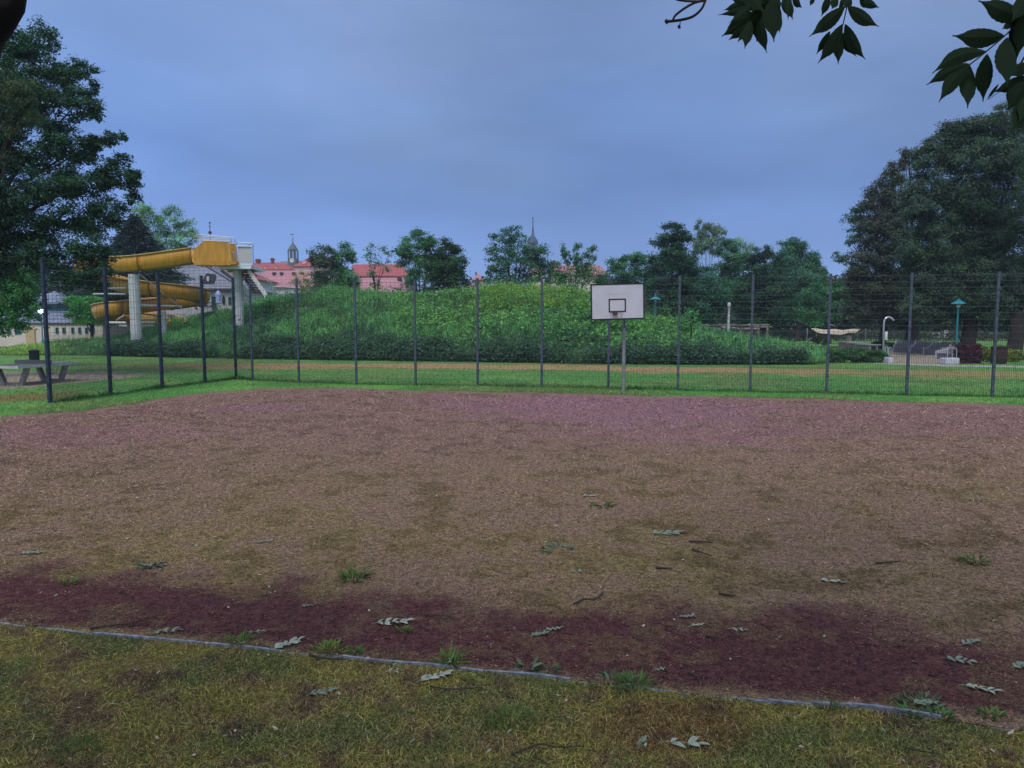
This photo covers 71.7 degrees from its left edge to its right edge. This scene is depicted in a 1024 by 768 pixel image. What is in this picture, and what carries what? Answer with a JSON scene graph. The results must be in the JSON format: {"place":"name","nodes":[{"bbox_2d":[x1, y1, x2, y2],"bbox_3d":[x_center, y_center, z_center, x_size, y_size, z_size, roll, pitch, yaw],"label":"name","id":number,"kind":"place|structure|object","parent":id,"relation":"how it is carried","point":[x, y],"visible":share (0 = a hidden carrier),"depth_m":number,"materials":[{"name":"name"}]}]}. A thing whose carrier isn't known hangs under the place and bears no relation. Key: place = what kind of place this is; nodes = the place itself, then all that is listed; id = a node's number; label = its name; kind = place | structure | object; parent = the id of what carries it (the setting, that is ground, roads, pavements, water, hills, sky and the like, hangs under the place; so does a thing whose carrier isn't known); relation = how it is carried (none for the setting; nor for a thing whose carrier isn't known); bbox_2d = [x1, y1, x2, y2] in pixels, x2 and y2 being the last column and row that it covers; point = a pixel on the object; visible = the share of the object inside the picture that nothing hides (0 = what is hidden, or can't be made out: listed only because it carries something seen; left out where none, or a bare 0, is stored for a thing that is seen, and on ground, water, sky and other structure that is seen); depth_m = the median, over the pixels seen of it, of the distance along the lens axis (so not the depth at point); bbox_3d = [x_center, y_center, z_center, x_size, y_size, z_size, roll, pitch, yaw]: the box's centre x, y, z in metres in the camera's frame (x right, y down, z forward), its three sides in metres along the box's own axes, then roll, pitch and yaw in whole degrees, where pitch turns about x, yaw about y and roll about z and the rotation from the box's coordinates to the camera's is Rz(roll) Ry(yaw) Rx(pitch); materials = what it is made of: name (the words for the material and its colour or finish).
{"place":"outdoors","nodes":[
{"label":"outdoors","id":0,"kind":"place"},
{"bbox_2d":[0,371,153,388],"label":"gravel path","id":1,"kind":"structure","parent":0,"point":[34,381],"depth_m":30.65,"materials":[{"name":"grey gravel"}]},
{"bbox_2d":[0,360,79,385],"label":"ping pong table","id":2,"kind":"object","parent":1,"relation":"on","point":[28,365],"visible":0.73,"depth_m":27.13,"materials":[{"name":"grey metal"}]},
{"bbox_2d":[251,258,294,273],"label":"red roof house","id":3,"kind":"structure","parent":0,"point":[272,265],"depth_m":165.84,"materials":[{"name":"tile"}]},
{"bbox_2d":[258,270,332,296],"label":"long faded roof house","id":4,"kind":"structure","parent":0,"point":[283,278],"depth_m":142.67,"materials":[{"name":"pink paint"}]},
{"bbox_2d":[292,258,337,279],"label":"cream red roof house","id":5,"kind":"structure","parent":0,"point":[304,265],"depth_m":156.41,"materials":[{"name":"tile"}]},
{"bbox_2d":[351,264,418,296],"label":"school building","id":6,"kind":"structure","parent":0,"point":[362,269],"depth_m":150.79,"materials":[{"name":"brick"}]},
{"bbox_2d":[0,282,831,364],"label":"hill","id":7,"kind":"structure","parent":0,"point":[470,359],"depth_m":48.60,"materials":[{"name":"green plant"}]},
{"bbox_2d":[288,270,311,293],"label":"bush","id":8,"kind":"object","parent":7,"relation":"on","point":[305,281],"visible":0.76,"depth_m":59.33,"materials":[{"name":"green plant"}]},
{"bbox_2d":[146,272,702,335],"bbox_3d":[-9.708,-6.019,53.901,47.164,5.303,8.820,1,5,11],"label":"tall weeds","id":9,"kind":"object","parent":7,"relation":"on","point":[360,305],"visible":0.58,"depth_m":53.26,"materials":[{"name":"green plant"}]},
{"bbox_2d":[294,292,597,351],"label":"seeded docks","id":10,"kind":"object","parent":7,"relation":"on","point":[435,322],"visible":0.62,"depth_m":48.77,"materials":[{"name":"green plant"}]},
{"bbox_2d":[187,284,742,351],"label":"nettles","id":11,"kind":"object","parent":7,"relation":"on","point":[570,332],"visible":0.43,"depth_m":46.93,"materials":[{"name":"green plant"}]},
{"bbox_2d":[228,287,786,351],"bbox_3d":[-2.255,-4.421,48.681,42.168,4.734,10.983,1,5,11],"label":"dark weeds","id":12,"kind":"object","parent":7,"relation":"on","point":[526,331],"visible":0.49,"depth_m":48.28,"materials":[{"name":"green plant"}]},
{"bbox_2d":[470,281,590,312],"bbox_3d":[1.395,-6.430,52.483,10.563,2.804,5.494,1,5,13],"label":"goldenrod","id":13,"kind":"object","parent":7,"relation":"on","point":[548,299],"visible":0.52,"depth_m":51.93,"materials":[{"name":"green plant"}]},
{"bbox_2d":[368,281,698,349],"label":"broad leaf weeds","id":14,"kind":"object","parent":7,"relation":"on","point":[642,329],"visible":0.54,"depth_m":48.94,"materials":[{"name":"green plant"}]},
{"bbox_2d":[673,307,701,341],"bbox_3d":[11.384,-3.624,45.819,1.955,2.724,0.955,0,5,0],"label":"young maple","id":15,"kind":"object","parent":7,"relation":"on","point":[689,313],"visible":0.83,"depth_m":45.74,"materials":[{"name":"green plant"}]},
{"bbox_2d":[0,327,1023,767],"bbox_3d":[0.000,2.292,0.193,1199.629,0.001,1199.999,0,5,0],"label":"ground","id":16,"kind":"structure","parent":0,"point":[186,661],"depth_m":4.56,"materials":[{"name":"green plant"}]},
{"bbox_2d":[0,64,51,180],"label":"birch tree","id":17,"kind":"object","parent":16,"relation":"on","point":[21,101],"visible":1,"depth_m":24.22,"materials":[{"name":"green plant"}]},
{"bbox_2d":[0,262,52,337],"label":"lime tree","id":18,"kind":"object","parent":16,"relation":"on","point":[24,288],"visible":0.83,"depth_m":37.53,"materials":[{"name":"green plant"}]},
{"bbox_2d":[0,15,144,294],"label":"maple tree","id":19,"kind":"object","parent":16,"relation":"on","point":[65,185],"visible":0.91,"depth_m":29.14,"materials":[{"name":"green plant"}]},
{"bbox_2d":[0,291,145,345],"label":"pool house","id":20,"kind":"structure","parent":16,"relation":"on","point":[36,335],"depth_m":69.87,"materials":[{"name":"painted plaster"},{"name":"window glass"},{"name":"roof tiles"}]},
{"bbox_2d":[25,326,35,344],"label":"door","id":21,"kind":"structure","parent":20,"relation":"in","point":[31,333],"depth_m":69.73,"materials":[{"name":"beige wood"}]},
{"bbox_2d":[3,263,142,313],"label":"tree row","id":22,"kind":"object","parent":16,"relation":"on","point":[49,288],"visible":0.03,"depth_m":106.67,"materials":[{"name":"green plant"}]},
{"bbox_2d":[42,733,109,766],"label":"weed tuft","id":23,"kind":"object","parent":16,"relation":"on","point":[57,749],"visible":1,"depth_m":3.83,"materials":[{"name":"green plant"}]},
{"bbox_2d":[59,294,104,337],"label":"clipped tree","id":24,"kind":"object","parent":16,"relation":"on","point":[83,306],"visible":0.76,"depth_m":65.01,"materials":[{"name":"green plant"}]},
{"bbox_2d":[49,213,221,310],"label":"spruce","id":25,"kind":"object","parent":16,"relation":"on","point":[132,239],"visible":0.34,"depth_m":71.91,"materials":[{"name":"green plant"}]},
{"bbox_2d":[40,258,237,403],"bbox_3d":[-12.556,-1.867,24.978,0.284,4.323,9.668,1,5,10],"label":"fence","id":26,"kind":"object","parent":16,"relation":"on","point":[142,359],"visible":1,"depth_m":23.69,"materials":[{"name":"grey metal"}]},
{"bbox_2d":[45,374,235,403],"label":"grass","id":27,"kind":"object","parent":16,"relation":"on","point":[86,396],"visible":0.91,"depth_m":24.11,"materials":[{"name":"green plant"}]},
{"bbox_2d":[131,200,200,267],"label":"silver tree","id":28,"kind":"object","parent":16,"relation":"on","point":[164,233],"visible":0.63,"depth_m":86.60,"materials":[{"name":"green plant"}]},
{"bbox_2d":[72,234,271,343],"bbox_3d":[-28.069,-7.077,57.291,21.057,9.277,9.638,4,6,42],"label":"water slide","id":29,"kind":"object","parent":16,"relation":"on","point":[222,255],"visible":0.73,"depth_m":53.79,"materials":[{"name":"yellow plastic"}]},
{"bbox_2d":[154,222,277,317],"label":"slate roofed building","id":30,"kind":"structure","parent":16,"relation":"on","point":[195,272],"depth_m":83.94,"materials":[{"name":"grey"}]},
{"bbox_2d":[214,267,278,294],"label":"pink outbuilding","id":31,"kind":"structure","parent":16,"relation":"on","point":[263,282],"depth_m":99.70,"materials":[{"name":"paint"}]},
{"bbox_2d":[288,234,298,267],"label":"clock tower","id":32,"kind":"structure","parent":16,"relation":"on","point":[292,249],"depth_m":181.95,"materials":[{"name":"stone"}]},
{"bbox_2d":[305,242,340,291],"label":"tree","id":33,"kind":"object","parent":16,"relation":"on","point":[320,260],"visible":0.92,"depth_m":68.89,"materials":[{"name":"green plant"}]},
{"bbox_2d":[5,262,655,314],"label":"treeline","id":34,"kind":"object","parent":16,"relation":"on","point":[420,285],"visible":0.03,"depth_m":133.37,"materials":[{"name":"green plant"}]},
{"bbox_2d":[326,241,364,292],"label":"tree","id":35,"kind":"object","parent":16,"relation":"on","point":[343,272],"visible":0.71,"depth_m":69.77,"materials":[{"name":"green plant"}]},
{"bbox_2d":[361,241,393,290],"bbox_3d":[-11.296,-7.278,59.545,2.475,9.300,1.775,-4,6,-38],"label":"tree","id":36,"kind":"object","parent":16,"relation":"on","point":[371,273],"visible":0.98,"depth_m":59.26,"materials":[{"name":"green plant"}]},
{"bbox_2d":[358,278,409,296],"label":"pink annex","id":37,"kind":"object","parent":16,"relation":"on","point":[393,282],"visible":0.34,"depth_m":139.37,"materials":[{"name":"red paint"}]},
{"bbox_2d":[390,226,440,293],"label":"tree","id":38,"kind":"object","parent":16,"relation":"on","point":[404,251],"visible":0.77,"depth_m":72.88,"materials":[{"name":"green plant"}]},
{"bbox_2d":[417,669,453,681],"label":"fallen leaf","id":39,"kind":"object","parent":16,"relation":"on","point":[424,677],"visible":1,"depth_m":4.60,"materials":[{"name":"grey plant"}]},
{"bbox_2d":[417,236,470,291],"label":"tree","id":40,"kind":"object","parent":16,"relation":"on","point":[441,264],"visible":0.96,"depth_m":66.96,"materials":[{"name":"green plant"}]},
{"bbox_2d":[101,329,814,364],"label":"brambles","id":41,"kind":"object","parent":16,"relation":"on","point":[489,354],"visible":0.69,"depth_m":43.75,"materials":[{"name":"green plant"}]},
{"bbox_2d":[0,622,1011,730],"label":"lawn edging","id":42,"kind":"object","parent":16,"relation":"on","point":[879,708],"visible":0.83,"depth_m":4.67,"materials":[{"name":"grey concrete"}]},
{"bbox_2d":[481,702,542,736],"bbox_3d":[-0.008,1.928,4.101,0.399,0.070,0.344,0,5,0],"label":"weed tuft","id":43,"kind":"object","parent":16,"relation":"on","point":[509,712],"visible":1,"depth_m":4.13,"materials":[{"name":"green plant"}]},
{"bbox_2d":[0,388,1023,729],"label":"ash court","id":44,"kind":"object","parent":16,"relation":"on","point":[830,664],"visible":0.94,"depth_m":7.51,"materials":[{"name":"brown gravel"}]},
{"bbox_2d":[90,615,157,628],"bbox_3d":[-2.951,1.824,5.398,0.458,0.034,0.133,-3,6,-30],"label":"fallen twig","id":45,"kind":"object","parent":44,"relation":"on","point":[131,623],"visible":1,"depth_m":5.37,"materials":[{"name":"brown wood"}]},
{"bbox_2d":[224,629,256,646],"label":"weed tuft","id":46,"kind":"object","parent":44,"relation":"on","point":[240,636],"visible":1,"depth_m":5.15,"materials":[{"name":"green plant"}]},
{"bbox_2d":[271,636,304,649],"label":"fallen leaf","id":47,"kind":"object","parent":44,"relation":"on","point":[293,640],"visible":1,"depth_m":5.08,"materials":[{"name":"plant"}]},
{"bbox_2d":[309,637,348,655],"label":"weed tuft","id":48,"kind":"object","parent":44,"relation":"on","point":[334,643],"visible":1,"depth_m":5.03,"materials":[{"name":"green plant"}]},
{"bbox_2d":[332,564,373,584],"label":"weed tuft","id":49,"kind":"object","parent":44,"relation":"on","point":[353,574],"visible":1,"depth_m":6.41,"materials":[{"name":"green plant"}]},
{"bbox_2d":[426,642,471,668],"bbox_3d":[-0.406,1.833,4.815,0.295,0.130,0.307,3,6,30],"label":"weed tuft","id":50,"kind":"object","parent":44,"relation":"on","point":[443,652],"visible":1,"depth_m":4.82,"materials":[{"name":"green plant"}]},
{"bbox_2d":[0,389,1023,729],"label":"dry moss","id":51,"kind":"object","parent":44,"relation":"on","point":[464,431],"visible":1,"depth_m":9.52,"materials":[{"name":"brown dry moss"}]},
{"bbox_2d":[509,655,543,678],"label":"weed tuft","id":52,"kind":"object","parent":44,"relation":"on","point":[520,663],"visible":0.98,"depth_m":4.76,"materials":[{"name":"green plant"}]},
{"bbox_2d":[538,540,577,553],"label":"weed tuft","id":53,"kind":"object","parent":44,"relation":"on","point":[560,545],"visible":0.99,"depth_m":7.26,"materials":[{"name":"green plant"}]},
{"bbox_2d":[585,667,640,697],"bbox_3d":[0.654,1.900,4.521,0.405,0.077,0.396,0,5,0],"label":"weed tuft","id":54,"kind":"object","parent":44,"relation":"on","point":[612,673],"visible":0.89,"depth_m":4.56,"materials":[{"name":"green plant"}]},
{"bbox_2d":[608,666,655,692],"bbox_3d":[0.780,1.890,4.512,0.322,0.096,0.358,-3,6,-30],"label":"weed tuft","id":55,"kind":"object","parent":44,"relation":"on","point":[631,678],"visible":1,"depth_m":4.55,"materials":[{"name":"green plant"}]},
{"bbox_2d":[889,699,925,718],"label":"weed tuft","id":56,"kind":"object","parent":44,"relation":"on","point":[905,706],"visible":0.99,"depth_m":4.20,"materials":[{"name":"green plant"}]},
{"bbox_2d":[892,688,951,713],"bbox_3d":[2.490,1.911,4.285,0.324,0.063,0.271,-3,5,-29],"label":"weed tuft","id":57,"kind":"object","parent":44,"relation":"on","point":[920,695],"visible":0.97,"depth_m":4.32,"materials":[{"name":"green plant"}]},
{"bbox_2d":[919,703,960,721],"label":"weed tuft","id":58,"kind":"object","parent":44,"relation":"on","point":[950,715],"visible":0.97,"depth_m":4.17,"materials":[{"name":"green plant"}]},
{"bbox_2d":[951,552,994,566],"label":"weed tuft","id":59,"kind":"object","parent":44,"relation":"on","point":[973,558],"visible":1,"depth_m":6.83,"materials":[{"name":"green plant"}]},
{"bbox_2d":[974,704,1007,719],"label":"weed tuft","id":60,"kind":"object","parent":44,"relation":"on","point":[991,709],"visible":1,"depth_m":4.19,"materials":[{"name":"green plant"}]},
{"bbox_2d":[0,0,1023,129],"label":"ash tree","id":61,"kind":"object","parent":16,"relation":"on","point":[763,16],"visible":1,"depth_m":1.60,"materials":[{"name":"green plant"}]},
{"bbox_2d":[0,353,1023,406],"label":"meadow grass","id":62,"kind":"structure","parent":16,"relation":"on","point":[462,369],"depth_m":30.83,"materials":[{"name":"green plant"}]},
{"bbox_2d":[0,380,1023,416],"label":"verge grass","id":63,"kind":"structure","parent":16,"relation":"on","point":[67,407],"depth_m":23.25,"materials":[{"name":"green plant"}]},
{"bbox_2d":[482,225,555,287],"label":"tree","id":64,"kind":"object","parent":16,"relation":"on","point":[503,262],"visible":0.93,"depth_m":70.88,"materials":[{"name":"green plant"}]},
{"bbox_2d":[511,743,583,764],"bbox_3d":[0.193,1.962,3.760,0.396,0.033,0.167,0,5,0],"label":"fallen twig","id":65,"kind":"object","parent":16,"relation":"on","point":[523,749],"visible":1,"depth_m":3.82,"materials":[{"name":"brown wood"}]},
{"bbox_2d":[544,242,607,289],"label":"tree","id":66,"kind":"object","parent":16,"relation":"on","point":[587,266],"visible":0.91,"depth_m":70.95,"materials":[{"name":"green plant"}]},
{"bbox_2d":[548,262,605,293],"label":"gabled village house","id":67,"kind":"structure","parent":16,"relation":"on","point":[588,285],"depth_m":124.09,"materials":[{"name":"paint"}]},
{"bbox_2d":[590,283,644,392],"bbox_3d":[3.462,-1.394,22.875,1.686,3.734,0.911,-2,5,-21],"label":"basketball hoop","id":68,"kind":"object","parent":16,"relation":"on","point":[624,302],"visible":1,"depth_m":22.86,"materials":[{"name":"white metal"}]},
{"bbox_2d":[597,251,653,301],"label":"tree","id":69,"kind":"object","parent":16,"relation":"on","point":[622,262],"visible":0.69,"depth_m":72.86,"materials":[{"name":"green plant"}]},
{"bbox_2d":[231,271,1023,396],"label":"back fence","id":70,"kind":"object","parent":16,"relation":"on","point":[751,331],"visible":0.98,"depth_m":24.33,"materials":[{"name":"grey metal"}]},
{"bbox_2d":[641,221,702,316],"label":"tree","id":71,"kind":"object","parent":16,"relation":"on","point":[673,256],"visible":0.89,"depth_m":68.90,"materials":[{"name":"green plant"}]},
{"bbox_2d":[658,736,709,746],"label":"fallen leaf","id":72,"kind":"object","parent":16,"relation":"on","point":[692,740],"visible":1,"depth_m":3.87,"materials":[{"name":"grey plant"}]},
{"bbox_2d":[657,253,735,327],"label":"willow tree","id":73,"kind":"object","parent":16,"relation":"on","point":[705,282],"visible":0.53,"depth_m":70.49,"materials":[{"name":"green plant"}]},
{"bbox_2d":[692,218,727,304],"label":"birch tree","id":74,"kind":"object","parent":16,"relation":"on","point":[705,241],"visible":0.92,"depth_m":98.58,"materials":[{"name":"green plant"}]},
{"bbox_2d":[713,303,746,335],"bbox_3d":[18.892,-5.003,61.798,4.239,4.186,4.239,0,5,0],"label":"climbing net","id":75,"kind":"object","parent":16,"relation":"on","point":[728,322],"visible":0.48,"depth_m":61.62,"materials":[{"name":"grey metal"}]},
{"bbox_2d":[711,235,749,306],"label":"tree","id":76,"kind":"object","parent":16,"relation":"on","point":[730,268],"visible":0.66,"depth_m":86.49,"materials":[{"name":"green plant"}]},
{"bbox_2d":[700,324,771,338],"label":"log pergola","id":77,"kind":"object","parent":16,"relation":"on","point":[758,328],"visible":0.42,"depth_m":67.72,"materials":[{"name":"wood"}]},
{"bbox_2d":[729,236,754,330],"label":"birch tree","id":78,"kind":"object","parent":16,"relation":"on","point":[739,242],"visible":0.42,"depth_m":102.41,"materials":[{"name":"green plant"}]},
{"bbox_2d":[728,244,798,336],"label":"tree","id":79,"kind":"object","parent":16,"relation":"on","point":[763,272],"visible":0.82,"depth_m":72.79,"materials":[{"name":"green plant"}]},
{"bbox_2d":[769,237,832,340],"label":"tree","id":80,"kind":"object","parent":16,"relation":"on","point":[797,265],"visible":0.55,"depth_m":94.10,"materials":[{"name":"green plant"}]},
{"bbox_2d":[793,279,854,343],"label":"tree","id":81,"kind":"object","parent":16,"relation":"on","point":[816,304],"visible":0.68,"depth_m":83.08,"materials":[{"name":"green plant"}]},
{"bbox_2d":[645,258,1008,338],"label":"woodland","id":82,"kind":"object","parent":16,"relation":"on","point":[793,322],"visible":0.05,"depth_m":114.03,"materials":[{"name":"green plant"}]},
{"bbox_2d":[806,328,865,344],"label":"shade sail","id":83,"kind":"object","parent":16,"relation":"on","point":[835,331],"visible":0.81,"depth_m":71.79,"materials":[{"name":"beige fabric"}]},
{"bbox_2d":[825,346,888,362],"bbox_3d":[20.633,-1.705,42.469,4.215,1.194,1.366,0,5,0],"label":"dark hedge","id":84,"kind":"object","parent":16,"relation":"on","point":[861,352],"visible":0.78,"depth_m":42.25,"materials":[{"name":"green plant"}]},
{"bbox_2d":[830,198,887,349],"bbox_3d":[31.107,-9.757,63.796,5.364,13.526,2.593,0,5,0],"label":"tree","id":85,"kind":"object","parent":16,"relation":"on","point":[852,220],"visible":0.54,"depth_m":63.28,"materials":[{"name":"green plant"}]},
{"bbox_2d":[732,329,1008,340],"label":"scrub","id":86,"kind":"object","parent":16,"relation":"on","point":[942,333],"visible":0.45,"depth_m":98.66,"materials":[{"name":"green plant"}]},
{"bbox_2d":[832,146,927,347],"bbox_3d":[32.252,-11.566,61.212,8.374,17.566,6.052,2,5,27],"label":"beech tree","id":87,"kind":"object","parent":16,"relation":"on","point":[884,226],"visible":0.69,"depth_m":60.65,"materials":[{"name":"green plant"}]},
{"bbox_2d":[885,349,941,364],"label":"paved plaza","id":88,"kind":"structure","parent":16,"relation":"on","point":[902,359],"depth_m":47.67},
{"bbox_2d":[893,340,916,351],"bbox_3d":[32.381,-3.133,58.420,1.540,1.027,1.332,3,6,36],"label":"lounge bench","id":89,"kind":"object","parent":88,"relation":"on","point":[895,346],"visible":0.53,"depth_m":58.48,"materials":[{"name":"grey"}]},
{"bbox_2d":[910,340,936,352],"bbox_3d":[32.579,-2.936,56.091,1.332,1.027,1.540,-5,7,-44],"label":"lounge bench","id":90,"kind":"object","parent":88,"relation":"on","point":[917,349],"visible":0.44,"depth_m":56.21,"materials":[{"name":"grey wood"}]},
{"bbox_2d":[923,342,951,354],"bbox_3d":[31.922,-2.660,53.118,1.265,0.975,1.463,-3,6,-30],"label":"lounge bench","id":91,"kind":"object","parent":16,"relation":"on","point":[931,350],"visible":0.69,"depth_m":53.31,"materials":[{"name":"grey wood"}]},
{"bbox_2d":[935,345,953,358],"bbox_3d":[29.023,-2.108,46.760,1.226,0.944,1.417,-1,5,-14],"label":"lounge bench","id":92,"kind":"object","parent":16,"relation":"on","point":[943,354],"visible":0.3,"depth_m":47.21,"materials":[{"name":"white wood"}]},
{"bbox_2d":[885,110,1023,345],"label":"oak tree","id":93,"kind":"object","parent":16,"relation":"on","point":[983,217],"visible":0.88,"depth_m":50.46,"materials":[{"name":"green plant"}]},
{"bbox_2d":[951,342,983,363],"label":"red hedge","id":94,"kind":"object","parent":16,"relation":"on","point":[972,354],"visible":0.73,"depth_m":41.32,"materials":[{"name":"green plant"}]},
{"bbox_2d":[990,345,1008,363],"bbox_3d":[28.373,-1.708,41.259,0.952,1.070,0.928,0,5,0],"label":"litter bin","id":95,"kind":"object","parent":16,"relation":"on","point":[1000,353],"visible":0.59,"depth_m":40.91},
{"bbox_2d":[977,248,1023,359],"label":"tree","id":96,"kind":"object","parent":16,"relation":"on","point":[1007,289],"visible":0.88,"depth_m":45.58,"materials":[{"name":"green plant"}]},
{"bbox_2d":[980,344,1021,361],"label":"yellow shrub","id":97,"kind":"object","parent":16,"relation":"on","point":[1016,357],"visible":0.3,"depth_m":43.37,"materials":[{"name":"green plant"}]},
{"bbox_2d":[980,100,1023,218],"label":"tree","id":98,"kind":"object","parent":16,"relation":"on","point":[1003,117],"visible":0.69,"depth_m":46.02,"materials":[{"name":"green plant"}]},
{"bbox_2d":[0,0,1023,324],"label":"sky","id":99,"kind":"structure","parent":0,"point":[603,123],"materials":[{"name":"blue"}]},
{"bbox_2d":[527,218,537,283],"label":"church spire","id":100,"kind":"structure","parent":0,"point":[532,240],"depth_m":255.49,"materials":[{"name":"metal"}]},
{"bbox_2d":[233,374,1023,397],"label":"grass","id":101,"kind":"structure","parent":0,"point":[583,386],"depth_m":24.53,"materials":[{"name":"green plant"}]},
{"bbox_2d":[878,363,1023,367],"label":"concrete path","id":102,"kind":"structure","parent":0,"point":[952,365],"depth_m":39.49,"materials":[{"name":"grey concrete"}]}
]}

